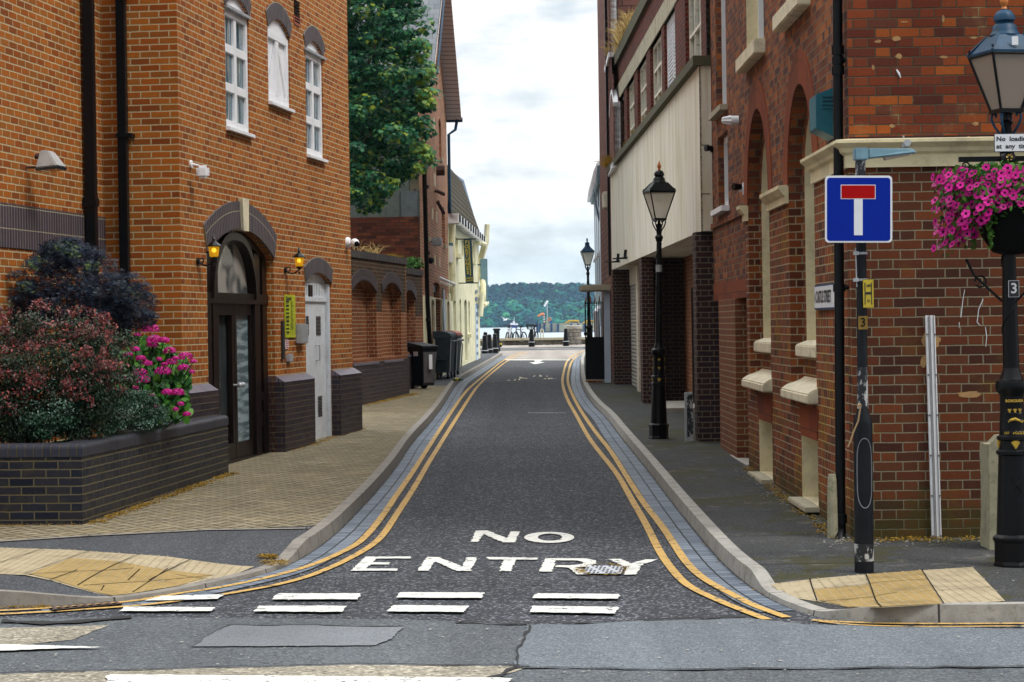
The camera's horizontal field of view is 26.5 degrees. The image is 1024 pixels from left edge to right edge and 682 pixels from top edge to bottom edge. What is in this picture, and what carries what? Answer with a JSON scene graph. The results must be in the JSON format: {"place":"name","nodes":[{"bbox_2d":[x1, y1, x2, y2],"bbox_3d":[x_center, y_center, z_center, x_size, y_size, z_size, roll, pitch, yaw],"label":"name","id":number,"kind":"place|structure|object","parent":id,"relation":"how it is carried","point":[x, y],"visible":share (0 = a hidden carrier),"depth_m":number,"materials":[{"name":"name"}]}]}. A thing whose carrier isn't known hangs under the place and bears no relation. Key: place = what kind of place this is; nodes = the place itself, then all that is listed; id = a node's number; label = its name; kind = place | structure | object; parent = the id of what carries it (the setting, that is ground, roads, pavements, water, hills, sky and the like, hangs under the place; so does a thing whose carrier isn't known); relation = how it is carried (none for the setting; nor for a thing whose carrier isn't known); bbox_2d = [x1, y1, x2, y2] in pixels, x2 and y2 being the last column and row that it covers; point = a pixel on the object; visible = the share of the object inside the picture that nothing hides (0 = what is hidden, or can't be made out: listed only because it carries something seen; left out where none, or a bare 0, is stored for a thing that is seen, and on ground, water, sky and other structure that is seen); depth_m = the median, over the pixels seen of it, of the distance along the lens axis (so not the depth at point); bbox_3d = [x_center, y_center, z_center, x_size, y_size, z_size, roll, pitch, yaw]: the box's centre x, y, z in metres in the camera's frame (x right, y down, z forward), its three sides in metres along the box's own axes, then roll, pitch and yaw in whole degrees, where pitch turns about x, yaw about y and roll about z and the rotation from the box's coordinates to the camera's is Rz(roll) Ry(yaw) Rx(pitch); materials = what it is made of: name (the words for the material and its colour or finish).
{"place":"outdoors","nodes":[
{"label":"outdoors","id":0,"kind":"place"},
{"bbox_2d":[0,527,309,540],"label":"curb","id":1,"kind":"structure","parent":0,"point":[153,532],"depth_m":18.49,"materials":[{"name":"stone"}]},
{"bbox_2d":[0,386,445,541],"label":"pavement","id":2,"kind":"structure","parent":0,"point":[316,484],"depth_m":22.76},
{"bbox_2d":[0,0,362,463],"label":"brick office building","id":3,"kind":"structure","parent":2,"relation":"on","point":[126,111],"depth_m":25.74,"materials":[{"name":"orange brick"}]},
{"bbox_2d":[26,150,66,171],"bbox_3d":[-4.739,-1.823,22.041,0.380,0.214,0.300,-1,0,8],"label":"flood light","id":4,"kind":"object","parent":3,"relation":"attached to","point":[49,161],"visible":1,"depth_m":21.93,"materials":[{"name":"white metal"}]},
{"bbox_2d":[196,234,220,265],"bbox_3d":[-3.485,-1.042,25.034,0.295,0.365,0.180,-1,0,0],"label":"wall lantern","id":5,"kind":"object","parent":3,"relation":"attached to","point":[213,245],"depth_m":25.01,"materials":[{"name":"black paint"}]},
{"bbox_2d":[218,303,253,459],"bbox_3d":[-3.429,0.502,27.190,0.178,1.934,1.763,-1,0,8],"label":"entrance door","id":6,"kind":"structure","parent":3,"relation":"in","point":[239,316],"depth_m":27.53,"materials":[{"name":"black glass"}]},
{"bbox_2d":[224,8,248,132],"bbox_3d":[-3.464,-3.340,26.982,0.090,1.435,1.155,-1,0,8],"label":"window frame","id":7,"kind":"structure","parent":3,"relation":"in","point":[236,61],"depth_m":27.01,"materials":[{"name":"white paint"}]},
{"bbox_2d":[267,29,288,106],"bbox_3d":[-3.178,-3.636,29.128,0.090,0.938,1.224,-1,0,8],"label":"window frame","id":8,"kind":"structure","parent":3,"relation":"in","point":[278,80],"depth_m":29.16,"materials":[{"name":"white paint"}]},
{"bbox_2d":[284,295,295,337],"bbox_3d":[-3.006,-0.336,29.486,0.021,0.580,0.578,-1,0,8],"label":"sign","id":9,"kind":"object","parent":3,"relation":"attached to","point":[289,316],"visible":1,"depth_m":29.43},
{"bbox_2d":[305,51,322,157],"bbox_3d":[-2.892,-3.376,31.219,0.090,1.447,1.111,-1,0,8],"label":"window frame","id":10,"kind":"structure","parent":3,"relation":"in","point":[313,87],"depth_m":31.26,"materials":[{"name":"white paint"}]},
{"bbox_2d":[305,273,331,438],"bbox_3d":[-2.820,0.298,31.293,0.092,2.560,1.692,-1,0,8],"label":"service door","id":11,"kind":"structure","parent":3,"relation":"in","point":[317,293],"depth_m":31.62,"materials":[{"name":"white paint"}]},
{"bbox_2d":[347,0,443,215],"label":"maple tree","id":12,"kind":"object","parent":2,"relation":"on","point":[374,40],"visible":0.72,"depth_m":46.21,"materials":[{"name":"green plant"}]},
{"bbox_2d":[407,342,438,388],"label":"wheelie bin","id":13,"kind":"object","parent":2,"relation":"on","point":[423,359],"visible":0.9,"depth_m":49.28,"materials":[{"name":"black plastic"}]},
{"bbox_2d":[0,353,497,595],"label":"pavement","id":14,"kind":"structure","parent":0,"point":[242,547],"depth_m":17.57,"materials":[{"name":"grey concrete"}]},
{"bbox_2d":[0,415,228,524],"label":"brick planter","id":15,"kind":"object","parent":14,"relation":"on","point":[80,482],"visible":0.79,"depth_m":20.04,"materials":[{"name":"brick"}]},
{"bbox_2d":[0,297,153,442],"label":"red barberry shrub","id":16,"kind":"object","parent":15,"relation":"in","point":[83,382],"visible":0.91,"depth_m":20.07,"materials":[{"name":"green plant"}]},
{"bbox_2d":[6,235,161,440],"bbox_3d":[-4.320,0.028,21.579,1.730,2.162,1.058,-1,0,0],"label":"dark japanese maple","id":17,"kind":"object","parent":15,"relation":"in","point":[124,311],"visible":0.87,"depth_m":21.42,"materials":[{"name":"purple plant"}]},
{"bbox_2d":[1,377,172,442],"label":"leaved silver shrub","id":18,"kind":"object","parent":15,"relation":"on","point":[150,414],"visible":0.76,"depth_m":20.50,"materials":[{"name":"green plant"}]},
{"bbox_2d":[112,325,196,429],"bbox_3d":[-3.726,0.443,22.584,0.875,1.256,1.767,-1,0,-12],"label":"pink hydrangea","id":19,"kind":"object","parent":15,"relation":"on","point":[169,383],"visible":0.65,"depth_m":22.48,"materials":[{"name":"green plant"}]},
{"bbox_2d":[29,558,210,594],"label":"tactile paving","id":20,"kind":"structure","parent":14,"relation":"on","point":[69,565],"depth_m":15.77,"materials":[{"name":"concrete"}]},
{"bbox_2d":[0,548,253,595],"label":"tactile paving","id":21,"kind":"structure","parent":14,"relation":"on","point":[8,565],"depth_m":16.55,"materials":[{"name":"concrete"}]},
{"bbox_2d":[351,249,408,404],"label":"garden wall","id":22,"kind":"structure","parent":14,"relation":"on","point":[379,328],"depth_m":43.84,"materials":[{"name":"brick"}]},
{"bbox_2d":[350,0,462,379],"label":"gabled brick house","id":23,"kind":"structure","parent":14,"relation":"on","point":[407,222],"depth_m":54.75,"materials":[{"name":"brick"}]},
{"bbox_2d":[406,267,423,389],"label":"garden wall","id":24,"kind":"structure","parent":14,"relation":"on","point":[414,289],"depth_m":50.28,"materials":[{"name":"brick"}]},
{"bbox_2d":[433,331,457,378],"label":"wheeled waste container","id":25,"kind":"object","parent":14,"relation":"on","point":[445,341],"visible":0.58,"depth_m":55.97,"materials":[{"name":"grey plastic"}]},
{"bbox_2d":[409,135,489,365],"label":"cream quayside building","id":26,"kind":"structure","parent":14,"relation":"on","point":[467,307],"depth_m":73.16,"materials":[{"name":"paint"}]},
{"bbox_2d":[456,238,478,283],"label":"banner sign","id":27,"kind":"object","parent":26,"relation":"attached to","point":[468,260],"visible":1,"depth_m":67.96,"materials":[{"name":"fabric"}]},
{"bbox_2d":[437,330,463,377],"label":"wheeled waste container","id":28,"kind":"object","parent":14,"relation":"on","point":[457,355],"visible":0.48,"depth_m":57.59,"materials":[{"name":"grey plastic"}]},
{"bbox_2d":[0,347,1023,628],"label":"road","id":29,"kind":"structure","parent":0,"point":[518,453],"depth_m":18.57,"materials":[{"name":"asphalt"}]},
{"bbox_2d":[119,606,214,610],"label":"road marking","id":30,"kind":"object","parent":29,"relation":"on","point":[149,608],"visible":1,"depth_m":14.39,"materials":[{"name":"white paint"}]},
{"bbox_2d":[147,594,223,599],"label":"road marking","id":31,"kind":"object","parent":29,"relation":"on","point":[187,597],"visible":1,"depth_m":14.99,"materials":[{"name":"white paint"}]},
{"bbox_2d":[0,353,501,608],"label":"kerb","id":32,"kind":"structure","parent":29,"relation":"on","point":[333,522],"depth_m":18.08,"materials":[{"name":"stone"}]},
{"bbox_2d":[0,352,521,610],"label":"road marking","id":33,"kind":"object","parent":29,"relation":"on","point":[375,524],"visible":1,"depth_m":20.00,"materials":[{"name":"yellow paint"}]},
{"bbox_2d":[0,352,526,613],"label":"road marking","id":34,"kind":"object","parent":29,"relation":"on","point":[390,523],"visible":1,"depth_m":19.63,"materials":[{"name":"yellow paint"}]},
{"bbox_2d":[40,356,506,610],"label":"channel paving","id":35,"kind":"structure","parent":29,"relation":"on","point":[356,527],"depth_m":20.93,"materials":[{"name":"stone"}]},
{"bbox_2d":[49,601,121,610],"bbox_3d":[-2.863,1.779,14.617,0.531,0.011,0.185,-1,1,-29],"label":"gully grate","id":36,"kind":"object","parent":35,"relation":"on","point":[77,606],"visible":1,"depth_m":14.62,"materials":[{"name":"black metal"}]},
{"bbox_2d":[254,605,345,611],"bbox_3d":[-1.391,1.759,14.311,0.615,0.001,0.305,-1,0,6],"label":"road marking","id":37,"kind":"object","parent":29,"relation":"on","point":[320,608],"visible":1,"depth_m":14.30,"materials":[{"name":"white paint"}]},
{"bbox_2d":[273,593,360,598],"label":"road marking","id":38,"kind":"object","parent":29,"relation":"on","point":[317,595],"visible":1,"depth_m":14.95,"materials":[{"name":"white paint"}]},
{"bbox_2d":[351,556,410,570],"bbox_3d":[-1.023,1.732,16.960,0.386,0.005,0.968,-1,0,4],"label":"road marking","id":39,"kind":"object","parent":29,"relation":"on","point":[364,563],"visible":1,"depth_m":16.95,"materials":[{"name":"white paint"}]},
{"bbox_2d":[387,605,468,611],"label":"road marking","id":40,"kind":"object","parent":29,"relation":"on","point":[421,608],"visible":1,"depth_m":14.22,"materials":[{"name":"white paint"}]},
{"bbox_2d":[397,592,484,597],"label":"road marking","id":41,"kind":"object","parent":29,"relation":"on","point":[443,594],"visible":1,"depth_m":14.91,"materials":[{"name":"white paint"}]},
{"bbox_2d":[418,557,475,570],"bbox_3d":[-0.495,1.726,16.869,0.444,0.005,0.995,-1,0,0],"label":"road marking","id":42,"kind":"object","parent":29,"relation":"on","point":[428,562],"visible":1,"depth_m":16.85,"materials":[{"name":"white paint"}]},
{"bbox_2d":[2,399,919,622],"bbox_3d":[0.420,1.467,30.544,9.456,0.309,34.681,-1,0,0],"label":"gutter moss","id":43,"kind":"object","parent":29,"relation":"on","point":[260,555],"visible":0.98,"depth_m":16.73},
{"bbox_2d":[1,548,987,605],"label":"paving joint","id":44,"kind":"object","parent":29,"relation":"on","point":[206,575],"visible":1,"depth_m":15.54,"materials":[{"name":"black rubber"}]},
{"bbox_2d":[470,530,518,541],"bbox_3d":[-0.141,1.690,18.847,0.430,0.008,1.003,-1,0,0],"label":"road marking","id":45,"kind":"object","parent":29,"relation":"on","point":[511,537],"visible":1,"depth_m":18.84,"materials":[{"name":"white paint"}]},
{"bbox_2d":[0,547,1002,606],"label":"tactile blister","id":46,"kind":"object","parent":29,"relation":"on","point":[249,567],"visible":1,"depth_m":15.32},
{"bbox_2d":[0,617,1023,681],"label":"road patch","id":47,"kind":"object","parent":29,"relation":"on","point":[150,643],"visible":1,"depth_m":12.43,"materials":[{"name":"asphalt"}]},
{"bbox_2d":[0,644,93,649],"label":"road marking","id":48,"kind":"object","parent":47,"relation":"on","point":[11,647],"visible":1,"depth_m":12.78,"materials":[{"name":"white paint"}]},
{"bbox_2d":[0,625,107,644],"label":"road patch","id":49,"kind":"object","parent":47,"relation":"on","point":[30,635],"visible":1,"depth_m":13.39,"materials":[{"name":"asphalt"}]},
{"bbox_2d":[1,615,131,623],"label":"road crack","id":50,"kind":"object","parent":47,"relation":"on","point":[68,621],"visible":1,"depth_m":13.91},
{"bbox_2d":[0,665,525,681],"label":"road patch","id":51,"kind":"object","parent":47,"relation":"on","point":[382,671],"visible":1,"depth_m":11.79,"materials":[{"name":"asphalt"}]},
{"bbox_2d":[0,663,530,672],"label":"road crack","id":52,"kind":"object","parent":51,"relation":"on","point":[270,665],"visible":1,"depth_m":11.93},
{"bbox_2d":[105,674,511,681],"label":"road marking","id":53,"kind":"object","parent":51,"relation":"on","point":[182,678],"visible":1,"depth_m":11.50,"materials":[{"name":"white paint"}]},
{"bbox_2d":[193,625,403,645],"bbox_3d":[-1.272,1.776,13.133,1.150,0.003,0.877,-1,0,6],"label":"road patch","id":54,"kind":"object","parent":47,"relation":"on","point":[274,635],"visible":1,"depth_m":13.12,"materials":[{"name":"asphalt"}]},
{"bbox_2d":[514,618,1023,669],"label":"road patch","id":55,"kind":"object","parent":47,"relation":"on","point":[726,643],"visible":1,"depth_m":12.46,"materials":[{"name":"asphalt"}]},
{"bbox_2d":[524,532,573,542],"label":"road marking","id":56,"kind":"object","parent":29,"relation":"on","point":[533,537],"visible":1,"depth_m":18.69,"materials":[{"name":"white paint"}]},
{"bbox_2d":[530,606,618,612],"bbox_3d":[0.399,1.735,14.074,0.605,0.001,0.319,-1,0,13],"label":"road marking","id":57,"kind":"object","parent":29,"relation":"on","point":[582,609],"visible":1,"depth_m":14.07,"materials":[{"name":"white paint"}]},
{"bbox_2d":[532,593,619,598],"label":"road marking","id":58,"kind":"object","parent":29,"relation":"on","point":[569,595],"visible":1,"depth_m":14.75,"materials":[{"name":"white paint"}]},
{"bbox_2d":[455,616,744,623],"bbox_3d":[0.554,1.742,13.559,1.821,0.001,0.216,-1,0,-1],"label":"road crack","id":59,"kind":"object","parent":29,"relation":"on","point":[607,621],"visible":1,"depth_m":13.58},
{"bbox_2d":[583,565,622,573],"bbox_3d":[0.688,1.708,16.287,0.286,0.005,0.556,-1,0,6],"label":"manhole cover","id":60,"kind":"object","parent":29,"relation":"on","point":[600,569],"visible":1,"depth_m":16.29,"materials":[{"name":"metal"}]},
{"bbox_2d":[597,0,639,382],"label":"brick tower block","id":61,"kind":"structure","parent":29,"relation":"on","point":[610,123],"depth_m":51.04,"materials":[{"name":"red brick"}]},
{"bbox_2d":[610,559,656,574],"bbox_3d":[0.946,1.708,16.521,0.387,0.003,1.061,-1,0,0],"label":"road marking","id":62,"kind":"object","parent":29,"relation":"on","point":[634,568],"visible":1,"depth_m":16.64,"materials":[{"name":"white paint"}]},
{"bbox_2d":[561,351,770,618],"bbox_3d":[1.808,1.085,54.131,1.161,0.649,81.207,-1,0,1],"label":"road marking","id":63,"kind":"object","parent":29,"relation":"on","point":[670,566],"visible":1,"depth_m":19.12,"materials":[{"name":"yellow paint"}]},
{"bbox_2d":[566,353,790,616],"bbox_3d":[1.933,1.099,53.390,1.160,0.629,79.558,-1,0,1],"label":"road marking","id":64,"kind":"object","parent":29,"relation":"on","point":[687,563],"visible":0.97,"depth_m":19.10,"materials":[{"name":"yellow paint"}]},
{"bbox_2d":[571,353,793,611],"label":"channel paving","id":65,"kind":"structure","parent":29,"relation":"on","point":[702,558],"depth_m":20.48,"materials":[{"name":"stone"}]},
{"bbox_2d":[528,665,1023,668],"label":"road crack","id":66,"kind":"object","parent":29,"relation":"on","point":[777,667],"visible":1,"depth_m":11.66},
{"bbox_2d":[580,352,1023,623],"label":"kerb","id":67,"kind":"structure","parent":29,"relation":"on","point":[739,563],"depth_m":14.95,"materials":[{"name":"concrete"}]},
{"bbox_2d":[446,0,599,286],"label":"sky","id":68,"kind":"structure","parent":0,"point":[525,144],"materials":[{"name":"white"}]},
{"bbox_2d":[480,349,584,358],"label":"quay paving","id":69,"kind":"structure","parent":0,"point":[548,353],"depth_m":91.13,"materials":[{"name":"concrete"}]},
{"bbox_2d":[480,344,584,347],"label":"quay paving","id":70,"kind":"structure","parent":0,"point":[524,346],"depth_m":104.92,"materials":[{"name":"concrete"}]},
{"bbox_2d":[480,337,584,345],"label":"sea wall","id":71,"kind":"structure","parent":70,"relation":"on","point":[537,341],"depth_m":109.60,"materials":[{"name":"stone"}]},
{"bbox_2d":[566,325,581,344],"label":"stone pier","id":72,"kind":"structure","parent":70,"relation":"on","point":[574,334],"depth_m":107.18,"materials":[{"name":"stone"}]},
{"bbox_2d":[480,327,593,337],"bbox_3d":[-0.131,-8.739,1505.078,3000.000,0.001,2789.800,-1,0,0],"label":"water","id":73,"kind":"structure","parent":0,"point":[503,330],"depth_m":713.18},
{"bbox_2d":[536,320,593,332],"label":"jetty","id":74,"kind":"object","parent":73,"relation":"in","point":[554,327],"visible":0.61,"depth_m":734.98,"materials":[{"name":"metal"}]},
{"bbox_2d":[584,357,1023,609],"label":"pavement","id":75,"kind":"structure","parent":0,"point":[776,547],"depth_m":18.27,"materials":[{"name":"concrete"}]},
{"bbox_2d":[0,393,979,541],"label":"moss litter","id":76,"kind":"object","parent":75,"relation":"on","point":[196,485],"visible":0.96,"depth_m":21.05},
{"bbox_2d":[580,239,594,336],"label":"street lamp","id":77,"kind":"object","parent":75,"relation":"on","point":[587,251],"visible":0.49,"depth_m":65.92,"materials":[{"name":"metal"}]},
{"bbox_2d":[587,162,601,336],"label":"white blue quayside house","id":78,"kind":"structure","parent":75,"relation":"on","point":[593,197],"depth_m":62.91,"materials":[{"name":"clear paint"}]},
{"bbox_2d":[579,284,610,382],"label":"entrance canopy","id":79,"kind":"object","parent":75,"relation":"on","point":[605,289],"visible":0.93,"depth_m":51.60,"materials":[{"name":"grey concrete"}]},
{"bbox_2d":[584,296,604,378],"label":"iron gate","id":80,"kind":"structure","parent":79,"relation":"attached to","point":[594,358],"depth_m":51.99,"materials":[{"name":"metal"}]},
{"bbox_2d":[642,161,675,438],"bbox_3d":[2.082,-0.563,30.494,0.388,3.922,0.386,-1,0,-12],"label":"street lamp","id":81,"kind":"object","parent":75,"relation":"on","point":[659,191],"visible":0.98,"depth_m":30.42,"materials":[{"name":"metal"}]},
{"bbox_2d":[606,0,719,441],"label":"concrete fascia building","id":82,"kind":"structure","parent":75,"relation":"on","point":[662,42],"depth_m":38.78,"materials":[{"name":"beige concrete"}]},
{"bbox_2d":[600,6,635,56],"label":"dry grass","id":83,"kind":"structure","parent":82,"relation":"on","point":[617,33],"depth_m":45.86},
{"bbox_2d":[640,60,646,121],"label":"window frame","id":84,"kind":"structure","parent":82,"relation":"in","point":[643,69],"depth_m":42.02,"materials":[{"name":"beige paint"}]},
{"bbox_2d":[653,35,661,104],"bbox_3d":[2.628,-4.612,38.108,0.100,1.370,2.516,-1,0,-1],"label":"window frame","id":85,"kind":"structure","parent":82,"relation":"in","point":[657,60],"depth_m":38.51,"materials":[{"name":"beige paint"}]},
{"bbox_2d":[667,11,675,86],"bbox_3d":[2.638,-4.590,35.241,0.070,1.370,2.099,-1,0,-1],"label":"window frame","id":86,"kind":"structure","parent":82,"relation":"in","point":[671,63],"depth_m":35.72,"materials":[{"name":"white paint"}]},
{"bbox_2d":[689,0,709,58],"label":"window frame","id":87,"kind":"structure","parent":82,"relation":"in","point":[694,5],"depth_m":31.68,"materials":[{"name":"beige paint"}]},
{"bbox_2d":[684,392,692,440],"bbox_3d":[2.424,1.048,29.834,0.110,0.690,0.102,-1,0,0],"label":"metal post","id":88,"kind":"object","parent":75,"relation":"on","point":[688,403],"visible":0.9,"depth_m":29.78,"materials":[{"name":"metal"}]},
{"bbox_2d":[827,474,837,537],"bbox_3d":[2.561,1.318,17.396,0.088,0.510,0.088,-1,0,0],"label":"concrete post","id":89,"kind":"object","parent":75,"relation":"on","point":[832,518],"visible":1,"depth_m":17.36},
{"bbox_2d":[853,160,873,572],"bbox_3d":[2.421,0.181,15.067,0.139,2.881,0.138,-1,0,0],"label":"sign pole","id":90,"kind":"object","parent":75,"relation":"on","point":[863,499],"visible":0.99,"depth_m":15.03,"materials":[{"name":"metal"}]},
{"bbox_2d":[825,176,891,242],"bbox_3d":[2.385,-0.908,15.017,0.468,0.467,0.088,-1,0,0],"label":"dead end sign","id":91,"kind":"object","parent":90,"relation":"attached to","point":[858,209],"visible":1,"depth_m":14.97,"materials":[{"name":"metal"}]},
{"bbox_2d":[862,279,873,307],"bbox_3d":[2.458,-0.327,15.017,0.078,0.199,0.008,-1,0,0],"label":"hydrant sign","id":92,"kind":"object","parent":90,"relation":"attached to","point":[868,292],"visible":1,"depth_m":15.02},
{"bbox_2d":[853,148,915,160],"bbox_3d":[2.579,-1.293,15.058,0.429,0.087,0.100,-1,0,0],"label":"sign light","id":93,"kind":"object","parent":90,"relation":"attached to","point":[865,154],"visible":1,"depth_m":15.02,"materials":[{"name":"blue plastic"}]},
{"bbox_2d":[708,0,1023,538],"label":"red brick corner building","id":94,"kind":"structure","parent":75,"relation":"on","point":[788,375],"depth_m":17.36,"materials":[{"name":"brick"}]},
{"bbox_2d":[721,0,726,103],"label":"window frame","id":95,"kind":"structure","parent":94,"relation":"in","point":[723,20],"depth_m":28.63,"materials":[{"name":"white paint"}]},
{"bbox_2d":[809,88,832,140],"bbox_3d":[2.592,-1.891,18.179,0.160,0.415,0.415,-1,0,0],"label":"alarm box","id":96,"kind":"object","parent":94,"relation":"attached to","point":[821,113],"visible":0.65,"depth_m":17.99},
{"bbox_2d":[814,283,833,309],"bbox_3d":[2.675,-0.378,18.568,0.030,0.215,1.240,-1,0,0],"label":"street name sign","id":97,"kind":"object","parent":94,"relation":"attached to","point":[823,296],"visible":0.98,"depth_m":18.60,"materials":[{"name":"white plastic"}]},
{"bbox_2d":[872,15,981,397],"bbox_3d":[3.293,-1.065,17.289,0.840,3.043,0.012,-1,0,1],"label":"plaster scar","id":98,"kind":"object","parent":94,"relation":"attached to","point":[970,394],"visible":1,"depth_m":17.29},
{"bbox_2d":[925,315,941,537],"bbox_3d":[3.344,0.691,17.276,0.106,1.788,0.046,-1,0,0],"label":"cable trunking","id":99,"kind":"object","parent":94,"relation":"attached to","point":[933,433],"visible":0.89,"depth_m":17.26,"materials":[{"name":"grey metal"}]},
{"bbox_2d":[814,570,941,606],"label":"tactile paving","id":100,"kind":"structure","parent":75,"relation":"on","point":[910,597],"depth_m":14.13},
{"bbox_2d":[771,567,1004,607],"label":"tactile paving","id":101,"kind":"structure","parent":75,"relation":"on","point":[800,585],"depth_m":14.54,"materials":[{"name":"concrete"}]},
{"bbox_2d":[979,434,998,549],"bbox_3d":[3.757,1.190,16.510,0.363,0.950,0.309,-1,0,0],"label":"concrete block bollard","id":102,"kind":"object","parent":75,"relation":"on","point":[988,455],"visible":0.35,"depth_m":16.39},
{"bbox_2d":[958,0,1023,567],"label":"street lamp","id":103,"kind":"object","parent":75,"relation":"on","point":[996,59],"visible":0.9,"depth_m":15.24,"materials":[{"name":"metal"}]},
{"bbox_2d":[931,160,1023,256],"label":"hanging basket","id":104,"kind":"object","parent":103,"relation":"hanging from","point":[994,213],"visible":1,"depth_m":15.12,"materials":[{"name":"pink plant"}]},
{"bbox_2d":[994,133,1023,151],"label":"restriction sign","id":105,"kind":"object","parent":103,"relation":"attached to","point":[1012,142],"visible":1,"depth_m":15.22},
{"bbox_3d":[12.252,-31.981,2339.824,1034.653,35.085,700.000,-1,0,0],"label":"hill","id":106,"kind":"structure","parent":0,"visible":0},
{"bbox_2d":[479,282,594,327],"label":"woodland","id":107,"kind":"object","parent":106,"relation":"on","point":[522,303],"visible":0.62,"depth_m":2116.94,"materials":[{"name":"plant"}]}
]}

